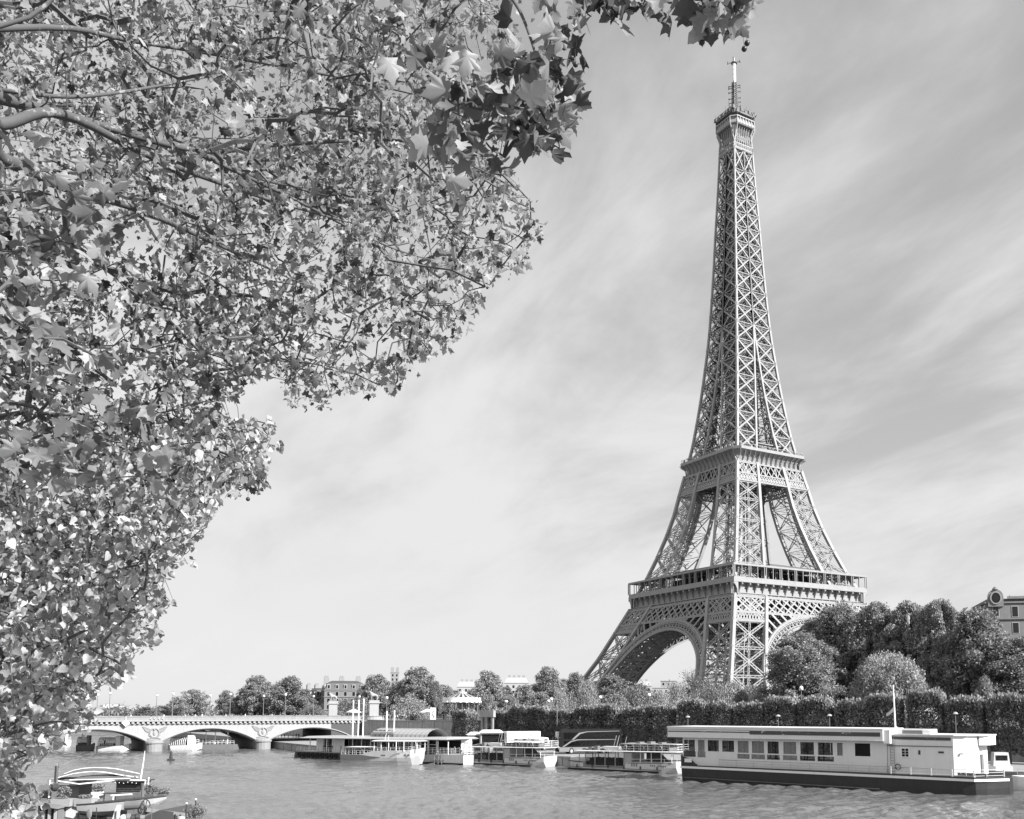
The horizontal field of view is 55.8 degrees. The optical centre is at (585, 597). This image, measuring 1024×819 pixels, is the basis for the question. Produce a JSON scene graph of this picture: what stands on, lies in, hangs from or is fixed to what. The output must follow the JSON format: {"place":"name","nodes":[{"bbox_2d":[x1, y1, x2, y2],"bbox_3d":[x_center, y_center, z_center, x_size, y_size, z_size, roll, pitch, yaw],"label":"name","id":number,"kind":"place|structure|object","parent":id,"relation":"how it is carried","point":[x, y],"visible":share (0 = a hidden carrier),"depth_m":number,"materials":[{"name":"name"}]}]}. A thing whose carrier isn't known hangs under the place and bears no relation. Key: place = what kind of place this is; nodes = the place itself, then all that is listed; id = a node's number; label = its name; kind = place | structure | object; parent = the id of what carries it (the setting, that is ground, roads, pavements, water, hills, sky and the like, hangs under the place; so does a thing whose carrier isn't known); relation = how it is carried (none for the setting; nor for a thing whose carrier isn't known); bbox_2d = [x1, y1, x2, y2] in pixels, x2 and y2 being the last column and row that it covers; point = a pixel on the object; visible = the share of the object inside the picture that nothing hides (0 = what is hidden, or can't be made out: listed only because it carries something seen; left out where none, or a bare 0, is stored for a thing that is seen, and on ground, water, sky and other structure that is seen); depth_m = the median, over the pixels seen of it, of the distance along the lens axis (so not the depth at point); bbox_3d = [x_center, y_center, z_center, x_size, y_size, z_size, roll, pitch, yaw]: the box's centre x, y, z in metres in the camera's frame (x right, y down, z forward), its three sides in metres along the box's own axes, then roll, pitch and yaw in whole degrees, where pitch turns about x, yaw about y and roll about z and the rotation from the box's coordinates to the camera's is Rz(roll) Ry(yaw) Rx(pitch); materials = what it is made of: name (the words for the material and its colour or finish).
{"place":"outdoors","nodes":[
{"label":"outdoors","id":0,"kind":"place"},
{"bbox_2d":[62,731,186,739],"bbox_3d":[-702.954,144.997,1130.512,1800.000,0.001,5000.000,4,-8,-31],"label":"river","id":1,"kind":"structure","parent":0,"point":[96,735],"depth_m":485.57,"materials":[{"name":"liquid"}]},
{"bbox_2d":[76,735,94,750],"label":"glass roofed boat","id":2,"kind":"object","parent":1,"relation":"on","point":[85,744],"visible":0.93,"depth_m":299.45,"materials":[{"name":"grey"}]},
{"bbox_2d":[28,752,196,818],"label":"houseboat","id":3,"kind":"object","parent":1,"relation":"on","point":[128,785],"visible":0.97,"depth_m":68.59,"materials":[{"name":"paint"}]},
{"bbox_2d":[50,786,75,806],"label":"planter","id":4,"kind":"object","parent":3,"relation":"on","point":[63,800],"visible":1,"depth_m":65.98,"materials":[{"name":"white wood"}]},
{"bbox_2d":[76,795,166,816],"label":"rowing boat","id":5,"kind":"object","parent":3,"relation":"on","point":[106,808],"visible":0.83,"depth_m":65.78,"materials":[{"name":"grey paint"}]},
{"bbox_2d":[96,736,130,750],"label":"glass roofed boat","id":6,"kind":"object","parent":1,"relation":"on","point":[118,745],"visible":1,"depth_m":292.73,"materials":[{"name":"white paint"}]},
{"bbox_2d":[168,735,201,750],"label":"glass roofed boat","id":7,"kind":"object","parent":1,"relation":"on","point":[189,744],"visible":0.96,"depth_m":299.56,"materials":[{"name":"grey"}]},
{"bbox_2d":[190,729,241,749],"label":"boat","id":8,"kind":"object","parent":1,"relation":"on","point":[205,746],"visible":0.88,"depth_m":306.33,"materials":[{"name":"grey paint"}]},
{"bbox_2d":[340,733,427,764],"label":"cruise boat","id":9,"kind":"object","parent":1,"relation":"on","point":[403,755],"visible":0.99,"depth_m":223.06,"materials":[{"name":"white paint"}]},
{"bbox_2d":[294,699,490,764],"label":"embarkation pontoon","id":10,"kind":"object","parent":1,"relation":"on","point":[438,740],"visible":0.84,"depth_m":235.35,"materials":[{"name":"paint"}]},
{"bbox_2d":[568,735,688,773],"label":"tour boat","id":11,"kind":"object","parent":1,"relation":"on","point":[655,762],"visible":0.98,"depth_m":195.50,"materials":[{"name":"white paint"}]},
{"bbox_2d":[667,685,1013,795],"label":"restaurant barge","id":12,"kind":"object","parent":1,"relation":"on","point":[914,761],"visible":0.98,"depth_m":153.37,"materials":[{"name":"paint"}]},
{"bbox_2d":[737,740,749,758],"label":"window","id":13,"kind":"structure","parent":12,"relation":"in","point":[742,745],"depth_m":164.59,"materials":[{"name":"grey glass"}]},
{"bbox_2d":[751,740,764,758],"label":"window","id":14,"kind":"structure","parent":12,"relation":"in","point":[757,746],"depth_m":162.99,"materials":[{"name":"grey glass"}]},
{"bbox_2d":[782,741,796,759],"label":"window","id":15,"kind":"structure","parent":12,"relation":"in","point":[789,747],"depth_m":159.61,"materials":[{"name":"grey glass"}]},
{"bbox_2d":[306,683,321,709],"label":"mansard building","id":16,"kind":"structure","parent":0,"point":[316,690],"depth_m":491.40,"materials":[{"name":"stone"}]},
{"bbox_2d":[320,676,364,714],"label":"mansard building","id":17,"kind":"structure","parent":0,"point":[342,688],"depth_m":474.63,"materials":[{"name":"stone"}]},
{"bbox_2d":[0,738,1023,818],"bbox_3d":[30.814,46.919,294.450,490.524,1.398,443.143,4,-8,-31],"label":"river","id":18,"kind":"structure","parent":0,"point":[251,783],"depth_m":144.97,"materials":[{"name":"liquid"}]},
{"bbox_2d":[463,735,559,766],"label":"tour boat","id":19,"kind":"object","parent":18,"relation":"on","point":[521,754],"visible":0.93,"depth_m":216.51,"materials":[{"name":"grey paint"}]},
{"bbox_2d":[988,752,1012,770],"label":"cabin boat","id":20,"kind":"object","parent":18,"relation":"on","point":[1000,760],"visible":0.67,"depth_m":162.81,"materials":[{"name":"white paint"}]},
{"bbox_2d":[0,0,1023,710],"label":"sky","id":21,"kind":"structure","parent":0,"point":[498,512],"materials":[{"name":"white"}]},
{"bbox_2d":[80,713,973,739],"bbox_3d":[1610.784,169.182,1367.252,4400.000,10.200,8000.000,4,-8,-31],"label":"street level","id":22,"kind":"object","parent":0,"point":[345,728],"visible":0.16,"depth_m":326.48,"materials":[{"name":"grey"}]},
{"bbox_2d":[171,689,212,715],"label":"broadleaf tree","id":23,"kind":"object","parent":22,"relation":"on","point":[195,696],"visible":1,"depth_m":430.54,"materials":[{"name":"grey plant"}]},
{"bbox_2d":[214,690,234,715],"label":"broadleaf tree","id":24,"kind":"object","parent":22,"relation":"on","point":[224,700],"visible":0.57,"depth_m":463.92,"materials":[{"name":"grey plant"}]},
{"bbox_2d":[226,696,251,715],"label":"broadleaf tree","id":25,"kind":"object","parent":22,"relation":"on","point":[236,709],"visible":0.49,"depth_m":446.73,"materials":[{"name":"grey plant"}]},
{"bbox_2d":[235,675,272,714],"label":"broadleaf tree","id":26,"kind":"object","parent":22,"relation":"on","point":[253,697],"visible":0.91,"depth_m":439.83,"materials":[{"name":"grey plant"}]},
{"bbox_2d":[261,675,310,714],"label":"broadleaf tree","id":27,"kind":"object","parent":22,"relation":"on","point":[289,686],"visible":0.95,"depth_m":429.90,"materials":[{"name":"grey plant"}]},
{"bbox_2d":[326,697,368,715],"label":"garden shrub","id":28,"kind":"object","parent":22,"relation":"on","point":[342,706],"visible":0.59,"depth_m":376.14,"materials":[{"name":"grey plant"}]},
{"bbox_2d":[360,673,395,715],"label":"broadleaf tree","id":29,"kind":"object","parent":22,"relation":"on","point":[373,684],"visible":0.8,"depth_m":391.47,"materials":[{"name":"grey plant"}]},
{"bbox_2d":[388,695,431,720],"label":"garden shrub","id":30,"kind":"object","parent":22,"relation":"on","point":[415,706],"visible":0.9,"depth_m":341.55,"materials":[{"name":"grey plant"}]},
{"bbox_2d":[393,666,435,720],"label":"broadleaf tree","id":31,"kind":"object","parent":22,"relation":"on","point":[412,683],"visible":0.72,"depth_m":389.16,"materials":[{"name":"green plant"}]},
{"bbox_2d":[425,680,442,716],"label":"broadleaf tree","id":32,"kind":"object","parent":22,"relation":"on","point":[435,697],"visible":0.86,"depth_m":388.05,"materials":[{"name":"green plant"}]},
{"bbox_2d":[75,701,809,717],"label":"distant wood","id":33,"kind":"object","parent":22,"relation":"on","point":[114,711],"visible":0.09,"depth_m":482.21,"materials":[{"name":"grey plant"}]},
{"bbox_2d":[436,684,456,719],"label":"broadleaf tree","id":34,"kind":"object","parent":22,"relation":"on","point":[446,691],"visible":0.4,"depth_m":411.62,"materials":[{"name":"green plant"}]},
{"bbox_2d":[442,691,481,719],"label":"carousel","id":35,"kind":"object","parent":22,"relation":"on","point":[461,699],"visible":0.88,"depth_m":292.96,"materials":[{"name":"grey paint"}]},
{"bbox_2d":[474,669,506,710],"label":"broadleaf tree","id":36,"kind":"object","parent":22,"relation":"on","point":[487,682],"visible":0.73,"depth_m":365.94,"materials":[{"name":"grey plant"}]},
{"bbox_2d":[497,694,518,709],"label":"broadleaf tree","id":37,"kind":"object","parent":22,"relation":"on","point":[512,701],"visible":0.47,"depth_m":335.66,"materials":[{"name":"grey plant"}]},
{"bbox_2d":[504,675,528,694],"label":"distant building","id":38,"kind":"structure","parent":22,"relation":"on","point":[513,683],"depth_m":749.61,"materials":[{"name":"paint"}]},
{"bbox_2d":[513,684,534,715],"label":"broadleaf tree","id":39,"kind":"object","parent":22,"relation":"on","point":[524,694],"visible":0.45,"depth_m":347.13,"materials":[{"name":"grey plant"}]},
{"bbox_2d":[527,692,553,717],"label":"broadleaf tree","id":40,"kind":"object","parent":22,"relation":"on","point":[541,698],"visible":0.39,"depth_m":325.78,"materials":[{"name":"grey plant"}]},
{"bbox_2d":[531,666,568,705],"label":"broadleaf tree","id":41,"kind":"object","parent":22,"relation":"on","point":[548,681],"visible":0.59,"depth_m":380.18,"materials":[{"name":"grey plant"}]},
{"bbox_2d":[550,689,575,722],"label":"garden shrub","id":42,"kind":"object","parent":22,"relation":"on","point":[561,699],"visible":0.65,"depth_m":297.07,"materials":[{"name":"grey plant"}]},
{"bbox_2d":[564,671,586,707],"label":"broadleaf tree","id":43,"kind":"object","parent":22,"relation":"on","point":[575,680],"visible":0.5,"depth_m":396.66,"materials":[{"name":"grey plant"}]},
{"bbox_2d":[574,677,599,723],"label":"garden shrub","id":44,"kind":"object","parent":22,"relation":"on","point":[587,695],"visible":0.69,"depth_m":298.06,"materials":[{"name":"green plant"}]},
{"bbox_2d":[593,673,635,706],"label":"broadleaf tree","id":45,"kind":"object","parent":22,"relation":"on","point":[613,684],"visible":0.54,"depth_m":346.92,"materials":[{"name":"grey plant"}]},
{"bbox_2d":[622,681,655,722],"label":"garden shrub","id":46,"kind":"object","parent":22,"relation":"on","point":[640,697],"visible":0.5,"depth_m":313.86,"materials":[{"name":"grey plant"}]},
{"bbox_2d":[643,688,678,724],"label":"garden shrub","id":47,"kind":"object","parent":22,"relation":"on","point":[658,698],"visible":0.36,"depth_m":258.56,"materials":[{"name":"grey plant"}]},
{"bbox_2d":[663,679,693,718],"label":"garden shrub","id":48,"kind":"object","parent":22,"relation":"on","point":[674,691],"visible":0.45,"depth_m":307.29,"materials":[{"name":"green plant"}]},
{"bbox_2d":[677,668,705,698],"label":"bare tree","id":49,"kind":"object","parent":22,"relation":"on","point":[692,681],"visible":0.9,"depth_m":368.03,"materials":[{"name":"grey plant"}]},
{"bbox_2d":[695,683,726,721],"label":"garden shrub","id":50,"kind":"object","parent":22,"relation":"on","point":[712,693],"visible":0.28,"depth_m":298.33,"materials":[{"name":"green plant"}]},
{"bbox_2d":[712,679,746,721],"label":"garden shrub","id":51,"kind":"object","parent":22,"relation":"on","point":[730,691],"visible":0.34,"depth_m":323.70,"materials":[{"name":"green plant"}]},
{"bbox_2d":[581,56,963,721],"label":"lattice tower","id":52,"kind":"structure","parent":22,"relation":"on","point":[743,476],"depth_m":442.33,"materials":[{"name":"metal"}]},
{"bbox_2d":[751,630,848,718],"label":"broadleaf tree","id":53,"kind":"object","parent":22,"relation":"on","point":[806,668],"visible":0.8,"depth_m":235.64,"materials":[{"name":"grey plant"}]},
{"bbox_2d":[815,683,839,725],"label":"garden shrub","id":54,"kind":"object","parent":22,"relation":"on","point":[827,690],"visible":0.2,"depth_m":221.39,"materials":[{"name":"grey plant"}]},
{"bbox_2d":[808,600,878,724],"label":"broadleaf tree","id":55,"kind":"object","parent":22,"relation":"on","point":[836,617],"visible":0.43,"depth_m":248.57,"materials":[{"name":"grey plant"}]},
{"bbox_2d":[843,601,906,725],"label":"broadleaf tree","id":56,"kind":"object","parent":22,"relation":"on","point":[878,615],"visible":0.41,"depth_m":241.56,"materials":[{"name":"grey plant"}]},
{"bbox_2d":[846,649,930,727],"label":"rounded tree","id":57,"kind":"object","parent":22,"relation":"on","point":[886,671],"visible":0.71,"depth_m":207.49,"materials":[{"name":"grey plant"}]},
{"bbox_2d":[870,600,936,725],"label":"broadleaf tree","id":58,"kind":"object","parent":22,"relation":"on","point":[896,627],"visible":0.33,"depth_m":235.25,"materials":[{"name":"grey plant"}]},
{"bbox_2d":[909,598,965,717],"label":"broadleaf tree","id":59,"kind":"object","parent":22,"relation":"on","point":[938,618],"visible":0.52,"depth_m":227.52,"materials":[{"name":"grey plant"}]},
{"bbox_2d":[935,605,1011,710],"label":"broadleaf tree","id":60,"kind":"object","parent":22,"relation":"on","point":[972,636],"visible":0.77,"depth_m":215.04,"materials":[{"name":"grey plant"}]},
{"bbox_2d":[971,673,1000,726],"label":"conifer shrub","id":61,"kind":"object","parent":22,"relation":"on","point":[984,687],"visible":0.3,"depth_m":198.16,"materials":[{"name":"grey plant"}]},
{"bbox_2d":[970,587,1023,727],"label":"stone mansion","id":62,"kind":"structure","parent":22,"relation":"on","point":[1010,611],"depth_m":235.25,"materials":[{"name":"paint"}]},
{"bbox_2d":[980,636,1023,728],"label":"broadleaf tree","id":63,"kind":"object","parent":22,"relation":"on","point":[1013,665],"visible":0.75,"depth_m":206.10,"materials":[{"name":"grey plant"}]},
{"bbox_2d":[91,730,1023,770],"bbox_3d":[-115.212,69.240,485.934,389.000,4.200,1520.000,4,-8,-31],"label":"quay","id":64,"kind":"structure","parent":0,"point":[1017,766],"depth_m":239.53,"materials":[{"name":"grey concrete"}]},
{"bbox_2d":[368,720,421,735],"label":"retaining wall","id":65,"kind":"structure","parent":64,"relation":"on","point":[373,725],"depth_m":310.60,"materials":[{"name":"stone"}]},
{"bbox_2d":[451,708,478,736],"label":"clipped tree","id":66,"kind":"object","parent":64,"relation":"on","point":[461,715],"visible":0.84,"depth_m":274.19,"materials":[{"name":"grey plant"}]},
{"bbox_2d":[422,720,516,745],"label":"retaining wall","id":67,"kind":"structure","parent":64,"relation":"on","point":[445,725],"depth_m":286.44,"materials":[{"name":"stone"}]},
{"bbox_2d":[479,710,495,729],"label":"stone portal","id":68,"kind":"object","parent":64,"relation":"on","point":[486,714],"visible":0.52,"depth_m":262.20,"materials":[{"name":"grey stone"}]},
{"bbox_2d":[477,730,503,750],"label":"kiosk","id":69,"kind":"object","parent":64,"relation":"on","point":[489,736],"visible":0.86,"depth_m":244.31,"materials":[{"name":"grey paint"}]},
{"bbox_2d":[488,708,513,742],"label":"clipped tree","id":70,"kind":"object","parent":64,"relation":"on","point":[502,716],"visible":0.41,"depth_m":262.24,"materials":[{"name":"grey plant"}]},
{"bbox_2d":[507,704,536,730],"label":"clipped tree","id":71,"kind":"object","parent":64,"relation":"on","point":[518,711],"visible":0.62,"depth_m":258.36,"materials":[{"name":"grey plant"}]},
{"bbox_2d":[504,731,548,750],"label":"box truck","id":72,"kind":"object","parent":64,"relation":"on","point":[512,735],"visible":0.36,"depth_m":243.42,"materials":[{"name":"white paint"}]},
{"bbox_2d":[525,704,555,746],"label":"clipped tree","id":73,"kind":"object","parent":64,"relation":"on","point":[537,710],"visible":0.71,"depth_m":253.43,"materials":[{"name":"grey plant"}]},
{"bbox_2d":[548,706,577,746],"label":"clipped tree","id":74,"kind":"object","parent":64,"relation":"on","point":[564,715],"visible":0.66,"depth_m":248.65,"materials":[{"name":"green plant"}]},
{"bbox_2d":[572,704,603,728],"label":"clipped tree","id":75,"kind":"object","parent":64,"relation":"on","point":[585,711],"visible":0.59,"depth_m":243.39,"materials":[{"name":"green plant"}]},
{"bbox_2d":[593,702,625,728],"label":"clipped tree","id":76,"kind":"object","parent":64,"relation":"on","point":[602,710],"visible":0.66,"depth_m":238.69,"materials":[{"name":"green plant"}]},
{"bbox_2d":[620,705,653,747],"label":"clipped tree","id":77,"kind":"object","parent":64,"relation":"on","point":[630,712],"visible":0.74,"depth_m":233.82,"materials":[{"name":"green plant"}]},
{"bbox_2d":[643,701,676,746],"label":"clipped tree","id":78,"kind":"object","parent":64,"relation":"on","point":[662,711],"visible":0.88,"depth_m":229.62,"materials":[{"name":"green plant"}]},
{"bbox_2d":[677,696,710,750],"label":"clipped tree","id":79,"kind":"object","parent":64,"relation":"on","point":[691,705],"visible":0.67,"depth_m":224.83,"materials":[{"name":"grey plant"}]},
{"bbox_2d":[702,700,736,750],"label":"clipped tree","id":80,"kind":"object","parent":64,"relation":"on","point":[723,708],"visible":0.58,"depth_m":220.48,"materials":[{"name":"grey plant"}]},
{"bbox_2d":[733,699,768,741],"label":"clipped tree","id":81,"kind":"object","parent":64,"relation":"on","point":[742,708],"visible":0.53,"depth_m":216.14,"materials":[{"name":"grey plant"}]},
{"bbox_2d":[763,692,799,750],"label":"clipped tree","id":82,"kind":"object","parent":64,"relation":"on","point":[772,703],"visible":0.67,"depth_m":211.97,"materials":[{"name":"grey plant"}]},
{"bbox_2d":[562,756,1023,777],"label":"quay edge wall","id":83,"kind":"structure","parent":64,"relation":"attached to","point":[565,761],"depth_m":162.79,"materials":[{"name":"stone"}]},
{"bbox_2d":[797,694,835,754],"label":"clipped tree","id":84,"kind":"object","parent":64,"relation":"on","point":[818,703],"visible":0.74,"depth_m":207.25,"materials":[{"name":"grey plant"}]},
{"bbox_2d":[657,725,1023,761],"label":"retaining wall","id":85,"kind":"structure","parent":64,"relation":"on","point":[1018,758],"depth_m":199.36,"materials":[{"name":"stone"}]},
{"bbox_2d":[834,697,873,726],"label":"clipped tree","id":86,"kind":"object","parent":64,"relation":"on","point":[855,707],"visible":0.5,"depth_m":202.64,"materials":[{"name":"grey plant"}]},
{"bbox_2d":[864,690,905,728],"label":"clipped tree","id":87,"kind":"object","parent":64,"relation":"on","point":[879,701],"visible":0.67,"depth_m":198.77,"materials":[{"name":"grey plant"}]},
{"bbox_2d":[905,685,946,732],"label":"clipped tree","id":88,"kind":"object","parent":64,"relation":"on","point":[933,697],"visible":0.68,"depth_m":193.93,"materials":[{"name":"grey plant"}]},
{"bbox_2d":[944,693,988,753],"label":"clipped tree","id":89,"kind":"object","parent":64,"relation":"on","point":[972,703],"visible":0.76,"depth_m":189.41,"materials":[{"name":"grey plant"}]},
{"bbox_2d":[985,690,1023,763],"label":"clipped tree","id":90,"kind":"object","parent":64,"relation":"on","point":[1009,702],"visible":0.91,"depth_m":185.05,"materials":[{"name":"grey plant"}]},
{"bbox_2d":[553,729,621,753],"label":"coach","id":91,"kind":"object","parent":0,"point":[570,741],"visible":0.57,"depth_m":226.81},
{"bbox_2d":[564,732,619,738],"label":"side window","id":92,"kind":"structure","parent":91,"relation":"in","point":[566,735],"depth_m":227.40,"materials":[{"name":"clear glass"}]},
{"bbox_2d":[564,741,619,745],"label":"side window","id":93,"kind":"structure","parent":91,"relation":"in","point":[575,743],"depth_m":227.01,"materials":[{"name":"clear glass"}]},
{"bbox_3d":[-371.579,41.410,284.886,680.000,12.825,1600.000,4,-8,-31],"label":"near bank","id":94,"kind":"structure","parent":0,"visible":0},
{"bbox_2d":[0,768,50,818],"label":"bank bush","id":95,"kind":"object","parent":94,"relation":"on","point":[17,810],"visible":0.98,"depth_m":9.62,"materials":[{"name":"grey plant"}]},
{"bbox_2d":[0,448,211,736],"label":"tree leaves","id":96,"kind":"object","parent":94,"relation":"on","point":[126,554],"visible":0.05,"depth_m":19.36,"materials":[{"name":"grey plant"}]},
{"bbox_2d":[0,414,283,782],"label":"linden tree","id":97,"kind":"object","parent":94,"relation":"on","point":[17,656],"visible":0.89,"depth_m":10.30,"materials":[{"name":"grey plant"}]},
{"bbox_2d":[1,715,404,751],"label":"stone bridge","id":98,"kind":"structure","parent":94,"relation":"on","point":[148,733],"depth_m":305.26,"materials":[{"name":"stone"}]},
{"bbox_2d":[368,691,379,715],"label":"horseman statue","id":99,"kind":"object","parent":98,"relation":"on","point":[373,707],"visible":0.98,"depth_m":328.63,"materials":[{"name":"stone"}]},
{"bbox_2d":[0,0,764,512],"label":"plane tree","id":100,"kind":"object","parent":94,"relation":"on","point":[544,116],"visible":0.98,"depth_m":10.14,"materials":[{"name":"grey plant"}]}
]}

